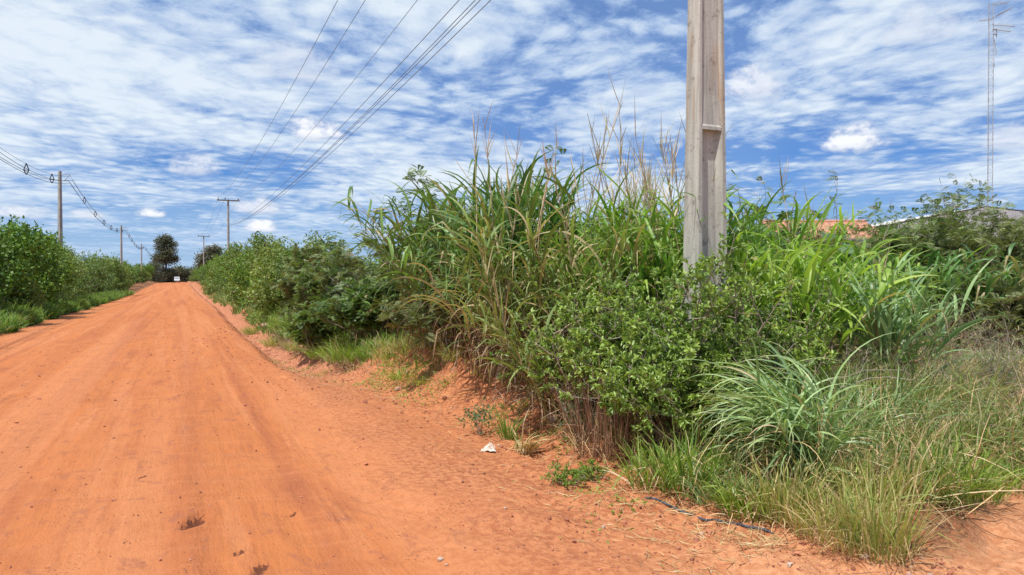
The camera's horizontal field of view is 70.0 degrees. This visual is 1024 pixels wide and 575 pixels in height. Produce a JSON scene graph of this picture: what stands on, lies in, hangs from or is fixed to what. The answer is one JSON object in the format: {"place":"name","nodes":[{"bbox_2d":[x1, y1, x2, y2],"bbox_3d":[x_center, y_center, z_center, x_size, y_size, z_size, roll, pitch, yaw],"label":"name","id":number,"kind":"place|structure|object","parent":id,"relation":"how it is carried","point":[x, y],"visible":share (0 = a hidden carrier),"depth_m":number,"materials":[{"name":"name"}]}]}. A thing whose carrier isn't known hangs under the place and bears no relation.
{"place":"outdoors","nodes":[
{"label":"outdoors","id":0,"kind":"place"},
{"bbox_2d":[0,282,579,574],"bbox_3d":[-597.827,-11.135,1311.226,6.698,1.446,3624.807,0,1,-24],"label":"dirt road","id":1,"kind":"structure","parent":0,"point":[141,476],"depth_m":5.92,"materials":[{"name":"orange soil"}]},
{"bbox_2d":[0,281,1023,574],"bbox_3d":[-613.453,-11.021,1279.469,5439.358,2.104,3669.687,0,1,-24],"label":"ground","id":2,"kind":"structure","parent":0,"point":[994,545],"depth_m":5.09,"materials":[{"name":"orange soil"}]},
{"bbox_2d":[0,217,37,305],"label":"bush","id":3,"kind":"object","parent":2,"relation":"on","point":[13,271],"visible":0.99,"depth_m":25.55,"materials":[{"name":"green plant"}]},
{"bbox_2d":[3,274,47,309],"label":"bush","id":4,"kind":"object","parent":2,"relation":"on","point":[35,296],"visible":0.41,"depth_m":30.20,"materials":[{"name":"green plant"}]},
{"bbox_2d":[0,214,64,308],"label":"bush","id":5,"kind":"object","parent":2,"relation":"on","point":[28,239],"visible":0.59,"depth_m":29.73,"materials":[{"name":"green plant"}]},
{"bbox_2d":[6,231,80,302],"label":"bush","id":6,"kind":"object","parent":2,"relation":"on","point":[50,288],"visible":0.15,"depth_m":34.03,"materials":[{"name":"green plant"}]},
{"bbox_2d":[58,171,69,245],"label":"utility pole","id":7,"kind":"object","parent":2,"relation":"on","point":[60,220],"visible":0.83,"depth_m":49.90,"materials":[{"name":"grey concrete"}]},
{"bbox_2d":[0,289,134,334],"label":"verge grass","id":8,"kind":"structure","parent":2,"relation":"on","point":[63,311],"depth_m":30.49,"materials":[{"name":"green plant"}]},
{"bbox_2d":[50,245,91,298],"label":"bush","id":9,"kind":"object","parent":2,"relation":"on","point":[79,271],"visible":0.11,"depth_m":43.34,"materials":[{"name":"green plant"}]},
{"bbox_2d":[69,258,110,296],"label":"bush","id":10,"kind":"object","parent":2,"relation":"on","point":[86,287],"visible":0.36,"depth_m":53.40,"materials":[{"name":"green plant"}]},
{"bbox_2d":[72,248,112,293],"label":"bush","id":11,"kind":"object","parent":2,"relation":"on","point":[96,262],"visible":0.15,"depth_m":66.81,"materials":[{"name":"green plant"}]},
{"bbox_2d":[83,252,138,292],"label":"bush","id":12,"kind":"object","parent":2,"relation":"on","point":[117,266],"visible":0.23,"depth_m":73.55,"materials":[{"name":"green plant"}]},
{"bbox_2d":[147,233,180,282],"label":"tree","id":13,"kind":"object","parent":2,"relation":"on","point":[165,244],"visible":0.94,"depth_m":203.82,"materials":[{"name":"green plant"}]},
{"bbox_2d":[192,243,224,273],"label":"tree","id":14,"kind":"object","parent":2,"relation":"on","point":[210,251],"visible":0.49,"depth_m":148.45,"materials":[{"name":"green plant"}]},
{"bbox_2d":[221,244,256,305],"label":"bush","id":15,"kind":"object","parent":2,"relation":"on","point":[230,295],"visible":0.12,"depth_m":38.35,"materials":[{"name":"green plant"}]},
{"bbox_2d":[223,238,298,309],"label":"bush","id":16,"kind":"object","parent":2,"relation":"on","point":[235,275],"visible":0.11,"depth_m":34.08,"materials":[{"name":"green plant"}]},
{"bbox_2d":[234,233,326,317],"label":"bush","id":17,"kind":"object","parent":2,"relation":"on","point":[266,298],"visible":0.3,"depth_m":25.75,"materials":[{"name":"green plant"}]},
{"bbox_2d":[237,230,344,292],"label":"bush","id":18,"kind":"object","parent":2,"relation":"on","point":[257,242],"visible":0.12,"depth_m":29.75,"materials":[{"name":"green plant"}]},
{"bbox_2d":[203,287,380,364],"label":"verge grass","id":19,"kind":"structure","parent":2,"relation":"on","point":[221,298],"depth_m":29.08,"materials":[{"name":"green plant"}]},
{"bbox_2d":[269,240,355,323],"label":"feathery shrub","id":20,"kind":"object","parent":2,"relation":"on","point":[288,288],"visible":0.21,"depth_m":19.89,"materials":[{"name":"green plant"}]},
{"bbox_2d":[282,292,365,350],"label":"feathery shrub","id":21,"kind":"object","parent":2,"relation":"on","point":[301,328],"visible":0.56,"depth_m":15.40,"materials":[{"name":"green plant"}]},
{"bbox_2d":[283,230,379,307],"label":"feathery shrub","id":22,"kind":"object","parent":2,"relation":"on","point":[306,286],"visible":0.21,"depth_m":16.98,"materials":[{"name":"green plant"}]},
{"bbox_2d":[307,336,373,364],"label":"grass tuft","id":23,"kind":"object","parent":2,"relation":"on","point":[333,351],"visible":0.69,"depth_m":13.38,"materials":[{"name":"green plant"}]},
{"bbox_2d":[334,289,384,348],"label":"bush","id":24,"kind":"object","parent":2,"relation":"on","point":[364,332],"depth_m":13.89,"materials":[{"name":"green plant"}]},
{"bbox_2d":[308,242,414,332],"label":"feathery shrub","id":25,"kind":"object","parent":2,"relation":"on","point":[325,282],"visible":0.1,"depth_m":15.66,"materials":[{"name":"green plant"}]},
{"bbox_2d":[305,264,426,339],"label":"feathery shrub","id":26,"kind":"object","parent":2,"relation":"on","point":[347,320],"visible":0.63,"depth_m":13.80,"materials":[{"name":"green plant"}]},
{"bbox_2d":[328,167,527,358],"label":"cane grass","id":27,"kind":"structure","parent":2,"relation":"on","point":[421,245],"depth_m":10.79,"materials":[{"name":"green plant"}]},
{"bbox_2d":[375,274,497,348],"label":"feathery shrub","id":28,"kind":"object","parent":2,"relation":"on","point":[420,311],"visible":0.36,"depth_m":10.02,"materials":[{"name":"green plant"}]},
{"bbox_2d":[349,143,566,347],"bbox_3d":[-0.907,-0.573,11.188,3.334,2.927,2.292,0,1,0],"label":"feathery shrub","id":29,"kind":"object","parent":2,"relation":"on","point":[368,241],"visible":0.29,"depth_m":10.99,"materials":[{"name":"green plant"}]},
{"bbox_2d":[266,315,657,460],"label":"dry undergrowth","id":30,"kind":"object","parent":2,"relation":"on","point":[343,369],"visible":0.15,"depth_m":11.66,"materials":[{"name":"brown plant"}]},
{"bbox_2d":[460,395,499,433],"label":"weed","id":31,"kind":"object","parent":2,"relation":"on","point":[478,416],"visible":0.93,"depth_m":7.64,"materials":[{"name":"green plant"}]},
{"bbox_2d":[398,147,608,372],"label":"cane grass","id":32,"kind":"structure","parent":2,"relation":"on","point":[535,188],"depth_m":9.26,"materials":[{"name":"green plant"}]},
{"bbox_2d":[392,220,614,394],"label":"cane grass","id":33,"kind":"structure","parent":2,"relation":"on","point":[465,314],"depth_m":8.50,"materials":[{"name":"green plant"}]},
{"bbox_2d":[480,406,529,439],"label":"weed","id":34,"kind":"object","parent":2,"relation":"on","point":[506,435],"visible":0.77,"depth_m":7.29,"materials":[{"name":"green plant"}]},
{"bbox_2d":[263,346,772,565],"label":"ground weeds","id":35,"kind":"object","parent":2,"relation":"on","point":[426,362],"visible":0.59,"depth_m":9.55,"materials":[{"name":"green plant"}]},
{"bbox_2d":[496,425,557,454],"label":"grass tuft","id":36,"kind":"object","parent":2,"relation":"on","point":[530,447],"visible":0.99,"depth_m":6.73,"materials":[{"name":"beige plant"}]},
{"bbox_2d":[451,238,615,443],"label":"cane grass","id":37,"kind":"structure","parent":2,"relation":"on","point":[499,331],"depth_m":7.29,"materials":[{"name":"green plant"}]},
{"bbox_2d":[259,358,810,574],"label":"straw litter","id":38,"kind":"object","parent":2,"relation":"on","point":[743,534],"visible":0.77,"depth_m":4.86,"materials":[{"name":"beige plant"}]},
{"bbox_2d":[425,99,683,393],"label":"cane grass","id":39,"kind":"structure","parent":2,"relation":"on","point":[621,243],"depth_m":7.93,"materials":[{"name":"green plant"}]},
{"bbox_2d":[540,458,588,486],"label":"weed","id":40,"kind":"object","parent":2,"relation":"on","point":[562,476],"visible":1,"depth_m":5.73,"materials":[{"name":"green plant"}]},
{"bbox_2d":[486,272,672,422],"bbox_3d":[0.764,0.600,7.122,2.050,1.508,1.682,0,1,0],"label":"leafy shrub","id":41,"kind":"object","parent":2,"relation":"on","point":[553,339],"visible":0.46,"depth_m":7.08,"materials":[{"name":"green plant"}]},
{"bbox_2d":[250,305,924,460],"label":"undergrowth","id":42,"kind":"object","parent":2,"relation":"on","point":[385,336],"visible":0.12,"depth_m":13.26,"materials":[{"name":"green plant"}]},
{"bbox_2d":[572,458,609,481],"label":"weed","id":43,"kind":"object","parent":2,"relation":"on","point":[588,470],"visible":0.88,"depth_m":5.86,"materials":[{"name":"green plant"}]},
{"bbox_2d":[535,356,671,467],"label":"stalk clump","id":44,"kind":"object","parent":2,"relation":"on","point":[610,438],"visible":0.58,"depth_m":6.27,"materials":[{"name":"brown plant"}]},
{"bbox_2d":[514,70,781,374],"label":"cane grass","id":45,"kind":"structure","parent":2,"relation":"on","point":[660,219],"depth_m":8.44,"materials":[{"name":"green plant"}]},
{"bbox_2d":[593,434,709,492],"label":"grass tuft","id":46,"kind":"object","parent":2,"relation":"on","point":[644,471],"visible":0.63,"depth_m":5.42,"materials":[{"name":"green plant"}]},
{"bbox_2d":[540,285,803,451],"bbox_3d":[1.359,0.753,6.530,2.258,1.554,2.173,0,1,0],"label":"leafy shrub","id":47,"kind":"object","parent":2,"relation":"on","point":[621,355],"visible":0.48,"depth_m":6.16,"materials":[{"name":"green plant"}]},
{"bbox_2d":[595,384,751,456],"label":"stalk clump","id":48,"kind":"object","parent":2,"relation":"on","point":[666,433],"visible":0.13,"depth_m":6.11,"materials":[{"name":"brown plant"}]},
{"bbox_2d":[613,412,748,503],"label":"grass tuft","id":49,"kind":"object","parent":2,"relation":"on","point":[671,480],"visible":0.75,"depth_m":5.21,"materials":[{"name":"green plant"}]},
{"bbox_2d":[571,164,797,329],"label":"cane grass","id":50,"kind":"structure","parent":2,"relation":"on","point":[733,223],"depth_m":7.75,"materials":[{"name":"green plant"}]},
{"bbox_2d":[580,318,792,459],"bbox_3d":[1.543,0.902,6.322,1.888,1.237,1.776,0,1,0],"label":"leafy shrub","id":51,"kind":"object","parent":2,"relation":"on","point":[650,383],"visible":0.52,"depth_m":5.82,"materials":[{"name":"green plant"}]},
{"bbox_2d":[683,0,726,322],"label":"utility pole","id":52,"kind":"object","parent":2,"relation":"on","point":[705,148],"visible":0.66,"depth_m":7.23,"materials":[{"name":"concrete"}]},
{"bbox_2d":[665,453,760,512],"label":"grass tuft","id":53,"kind":"object","parent":2,"relation":"on","point":[700,496],"visible":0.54,"depth_m":5.05,"materials":[{"name":"green plant"}]},
{"bbox_2d":[590,210,847,444],"bbox_3d":[1.736,0.390,6.627,2.022,2.230,2.204,0,1,0],"label":"leafy shrub","id":54,"kind":"object","parent":2,"relation":"on","point":[731,307],"visible":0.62,"depth_m":6.14,"materials":[{"name":"green plant"}]},
{"bbox_2d":[696,464,795,533],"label":"grass tuft","id":55,"kind":"object","parent":2,"relation":"on","point":[730,508],"visible":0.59,"depth_m":4.82,"materials":[{"name":"green plant"}]},
{"bbox_2d":[651,155,874,351],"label":"cane grass","id":56,"kind":"structure","parent":2,"relation":"on","point":[800,242],"depth_m":8.38,"materials":[{"name":"green plant"}]},
{"bbox_2d":[726,183,822,281],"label":"broadleaf plant","id":57,"kind":"object","parent":2,"relation":"on","point":[783,216],"visible":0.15,"depth_m":12.02,"materials":[{"name":"green plant"}]},
{"bbox_2d":[714,305,845,398],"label":"leafy shrub","id":58,"kind":"object","parent":2,"relation":"on","point":[817,351],"visible":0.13,"depth_m":6.79,"materials":[{"name":"green plant"}]},
{"bbox_2d":[718,444,856,540],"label":"grass tuft","id":59,"kind":"object","parent":2,"relation":"on","point":[776,495],"visible":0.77,"depth_m":4.58,"materials":[{"name":"green plant"}]},
{"bbox_2d":[679,170,900,267],"bbox_3d":[5.041,-0.560,13.691,3.968,3.161,3.384,0,1,29],"label":"feathery shrub","id":60,"kind":"object","parent":2,"relation":"on","point":[831,197],"visible":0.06,"depth_m":12.86,"materials":[{"name":"green plant"}]},
{"bbox_2d":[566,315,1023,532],"bbox_3d":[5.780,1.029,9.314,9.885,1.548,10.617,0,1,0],"label":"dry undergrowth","id":61,"kind":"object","parent":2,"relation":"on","point":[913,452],"visible":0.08,"depth_m":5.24,"materials":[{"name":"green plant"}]},
{"bbox_2d":[673,320,927,498],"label":"fountain grass","id":62,"kind":"object","parent":2,"relation":"on","point":[791,410],"depth_m":5.12,"materials":[{"name":"green plant"}]},
{"bbox_2d":[679,213,939,384],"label":"cane grass","id":63,"kind":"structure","parent":2,"relation":"on","point":[773,276],"depth_m":7.60,"materials":[{"name":"green plant"}]},
{"bbox_2d":[763,484,875,548],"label":"grass tuft","id":64,"kind":"object","parent":2,"relation":"on","point":[792,519],"visible":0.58,"depth_m":4.38,"materials":[{"name":"green plant"}]},
{"bbox_2d":[639,316,1023,518],"bbox_3d":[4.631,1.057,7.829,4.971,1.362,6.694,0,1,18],"label":"grass","id":65,"kind":"structure","parent":2,"relation":"on","point":[935,381],"depth_m":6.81,"materials":[{"name":"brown plant"}]},
{"bbox_2d":[776,338,892,394],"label":"grass tuft","id":66,"kind":"object","parent":2,"relation":"on","point":[854,367],"visible":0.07,"depth_m":7.39,"materials":[{"name":"green plant"}]},
{"bbox_2d":[762,356,931,418],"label":"grass tuft","id":67,"kind":"object","parent":2,"relation":"on","point":[875,396],"visible":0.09,"depth_m":6.54,"materials":[{"name":"green plant"}]},
{"bbox_2d":[774,471,922,569],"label":"grass tuft","id":68,"kind":"object","parent":2,"relation":"on","point":[850,536],"visible":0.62,"depth_m":4.17,"materials":[{"name":"green plant"}]},
{"bbox_2d":[798,379,919,462],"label":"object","id":69,"kind":"object","parent":2,"relation":"on","point":[866,421],"depth_m":5.78,"materials":[{"name":"green plant"}]},
{"bbox_2d":[803,319,936,388],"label":"dry bush","id":70,"kind":"object","parent":2,"relation":"on","point":[864,356],"visible":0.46,"depth_m":7.30,"materials":[{"name":"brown plant"}]},
{"bbox_2d":[804,442,936,518],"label":"grass tuft","id":71,"kind":"object","parent":2,"relation":"on","point":[885,483],"visible":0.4,"depth_m":4.63,"materials":[{"name":"green plant"}]},
{"bbox_2d":[764,242,987,368],"bbox_3d":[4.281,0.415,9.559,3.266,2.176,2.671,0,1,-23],"label":"cane grass","id":72,"kind":"structure","parent":2,"relation":"on","point":[901,266],"depth_m":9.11,"materials":[{"name":"green plant"}]},
{"bbox_2d":[818,357,946,408],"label":"grass tuft","id":73,"kind":"object","parent":2,"relation":"on","point":[837,368],"visible":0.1,"depth_m":6.84,"materials":[{"name":"green plant"}]},
{"bbox_2d":[779,452,987,574],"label":"grass tuft","id":74,"kind":"object","parent":2,"relation":"on","point":[903,535],"visible":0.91,"depth_m":4.04,"materials":[{"name":"green plant"}]},
{"bbox_2d":[793,354,987,454],"bbox_3d":[3.015,1.097,6.282,1.835,1.058,1.664,0,1,0],"label":"grass tuft","id":75,"kind":"object","parent":2,"relation":"on","point":[894,403],"visible":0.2,"depth_m":6.13,"materials":[{"name":"green plant"}]},
{"bbox_2d":[790,245,1008,381],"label":"cane grass","id":76,"kind":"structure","parent":2,"relation":"on","point":[880,322],"depth_m":7.58,"materials":[{"name":"green plant"}]},
{"bbox_2d":[823,360,986,432],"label":"grass tuft","id":77,"kind":"object","parent":2,"relation":"on","point":[914,403],"visible":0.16,"depth_m":6.44,"materials":[{"name":"green plant"}]},
{"bbox_2d":[810,178,1016,325],"bbox_3d":[7.782,-0.517,13.891,4.499,3.140,2.998,0,1,-31],"label":"feathery shrub","id":78,"kind":"object","parent":2,"relation":"on","point":[931,226],"visible":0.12,"depth_m":13.72,"materials":[{"name":"green plant"}]},
{"bbox_2d":[846,431,992,508],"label":"grass tuft","id":79,"kind":"object","parent":2,"relation":"on","point":[922,488],"visible":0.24,"depth_m":4.83,"materials":[{"name":"green plant"}]},
{"bbox_2d":[835,389,1005,476],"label":"grass tuft","id":80,"kind":"object","parent":2,"relation":"on","point":[928,441],"visible":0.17,"depth_m":5.59,"materials":[{"name":"green plant"}]},
{"bbox_2d":[832,333,1020,414],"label":"grass tuft","id":81,"kind":"object","parent":2,"relation":"on","point":[912,375],"visible":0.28,"depth_m":6.84,"materials":[{"name":"green plant"}]},
{"bbox_2d":[832,242,1023,359],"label":"cane grass","id":82,"kind":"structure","parent":2,"relation":"on","point":[990,283],"depth_m":10.64,"materials":[{"name":"green plant"}]},
{"bbox_2d":[870,338,990,407],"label":"dry bush","id":83,"kind":"object","parent":2,"relation":"on","point":[933,369],"visible":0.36,"depth_m":6.90,"materials":[{"name":"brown plant"}]},
{"bbox_2d":[854,389,1021,467],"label":"grass tuft","id":84,"kind":"object","parent":2,"relation":"on","point":[973,446],"visible":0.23,"depth_m":5.79,"materials":[{"name":"green plant"}]},
{"bbox_2d":[862,344,1013,396],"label":"grass tuft","id":85,"kind":"object","parent":2,"relation":"on","point":[941,370],"visible":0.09,"depth_m":7.31,"materials":[{"name":"green plant"}]},
{"bbox_2d":[852,173,1023,322],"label":"feathery shrub","id":86,"kind":"object","parent":2,"relation":"on","point":[974,218],"visible":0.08,"depth_m":15.20,"materials":[{"name":"green plant"}]},
{"bbox_2d":[855,419,1023,510],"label":"grass tuft","id":87,"kind":"object","parent":2,"relation":"on","point":[972,481],"visible":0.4,"depth_m":4.82,"materials":[{"name":"green plant"}]},
{"bbox_2d":[857,198,1023,319],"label":"feathery shrub","id":88,"kind":"object","parent":2,"relation":"on","point":[892,242],"visible":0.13,"depth_m":13.57,"materials":[{"name":"green plant"}]},
{"bbox_2d":[886,350,1023,421],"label":"grass tuft","id":89,"kind":"object","parent":2,"relation":"on","point":[972,383],"visible":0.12,"depth_m":7.00,"materials":[{"name":"green plant"}]},
{"bbox_2d":[899,181,1023,315],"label":"feathery shrub","id":90,"kind":"object","parent":2,"relation":"on","point":[956,238],"visible":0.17,"depth_m":13.07,"materials":[{"name":"green plant"}]},
{"bbox_2d":[906,381,1023,466],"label":"grass tuft","id":91,"kind":"object","parent":2,"relation":"on","point":[997,439],"visible":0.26,"depth_m":5.82,"materials":[{"name":"green plant"}]},
{"bbox_2d":[908,289,1023,363],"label":"dry bush","id":92,"kind":"object","parent":2,"relation":"on","point":[960,320],"visible":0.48,"depth_m":9.70,"materials":[{"name":"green plant"}]},
{"bbox_2d":[914,310,1023,407],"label":"dry bush","id":93,"kind":"object","parent":2,"relation":"on","point":[992,344],"visible":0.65,"depth_m":7.25,"materials":[{"name":"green plant"}]},
{"bbox_2d":[920,260,1023,354],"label":"feathery shrub","id":94,"kind":"object","parent":2,"relation":"on","point":[1014,305],"visible":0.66,"depth_m":10.17,"materials":[{"name":"green plant"}]},
{"bbox_2d":[921,207,1023,286],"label":"feathery shrub","id":95,"kind":"object","parent":2,"relation":"on","point":[982,240],"visible":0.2,"depth_m":12.68,"materials":[{"name":"green plant"}]},
{"bbox_2d":[931,374,1023,443],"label":"grass tuft","id":96,"kind":"object","parent":2,"relation":"on","point":[997,416],"visible":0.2,"depth_m":6.36,"materials":[{"name":"green plant"}]},
{"bbox_2d":[942,451,1023,509],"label":"grass tuft","id":97,"kind":"object","parent":2,"relation":"on","point":[999,495],"visible":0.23,"depth_m":4.96,"materials":[{"name":"green plant"}]},
{"bbox_2d":[943,309,1023,401],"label":"dry bush","id":98,"kind":"object","parent":2,"relation":"on","point":[1012,374],"visible":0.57,"depth_m":7.50,"materials":[{"name":"brown plant"}]},
{"bbox_2d":[958,339,1023,388],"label":"grass tuft","id":99,"kind":"object","parent":2,"relation":"on","point":[1013,351],"visible":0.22,"depth_m":7.94,"materials":[{"name":"green plant"}]},
{"bbox_2d":[962,445,1023,496],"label":"grass tuft","id":100,"kind":"object","parent":2,"relation":"on","point":[1019,482],"visible":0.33,"depth_m":5.41,"materials":[{"name":"green plant"}]},
{"bbox_2d":[978,1,1014,226],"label":"radio mast","id":101,"kind":"object","parent":2,"relation":"on","point":[993,29],"visible":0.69,"depth_m":45.84,"materials":[{"name":"metal"}]},
{"bbox_2d":[0,0,1023,280],"label":"sky","id":102,"kind":"structure","parent":0,"point":[153,109],"materials":[{"name":"blue"}]},
{"bbox_2d":[763,220,878,244],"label":"house","id":103,"kind":"structure","parent":0,"point":[833,222],"depth_m":44.16,"materials":[{"name":"paint"}]},
{"bbox_2d":[848,206,1023,240],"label":"warehouse","id":104,"kind":"structure","parent":0,"point":[1011,213],"depth_m":55.95,"materials":[{"name":"grey metal"}]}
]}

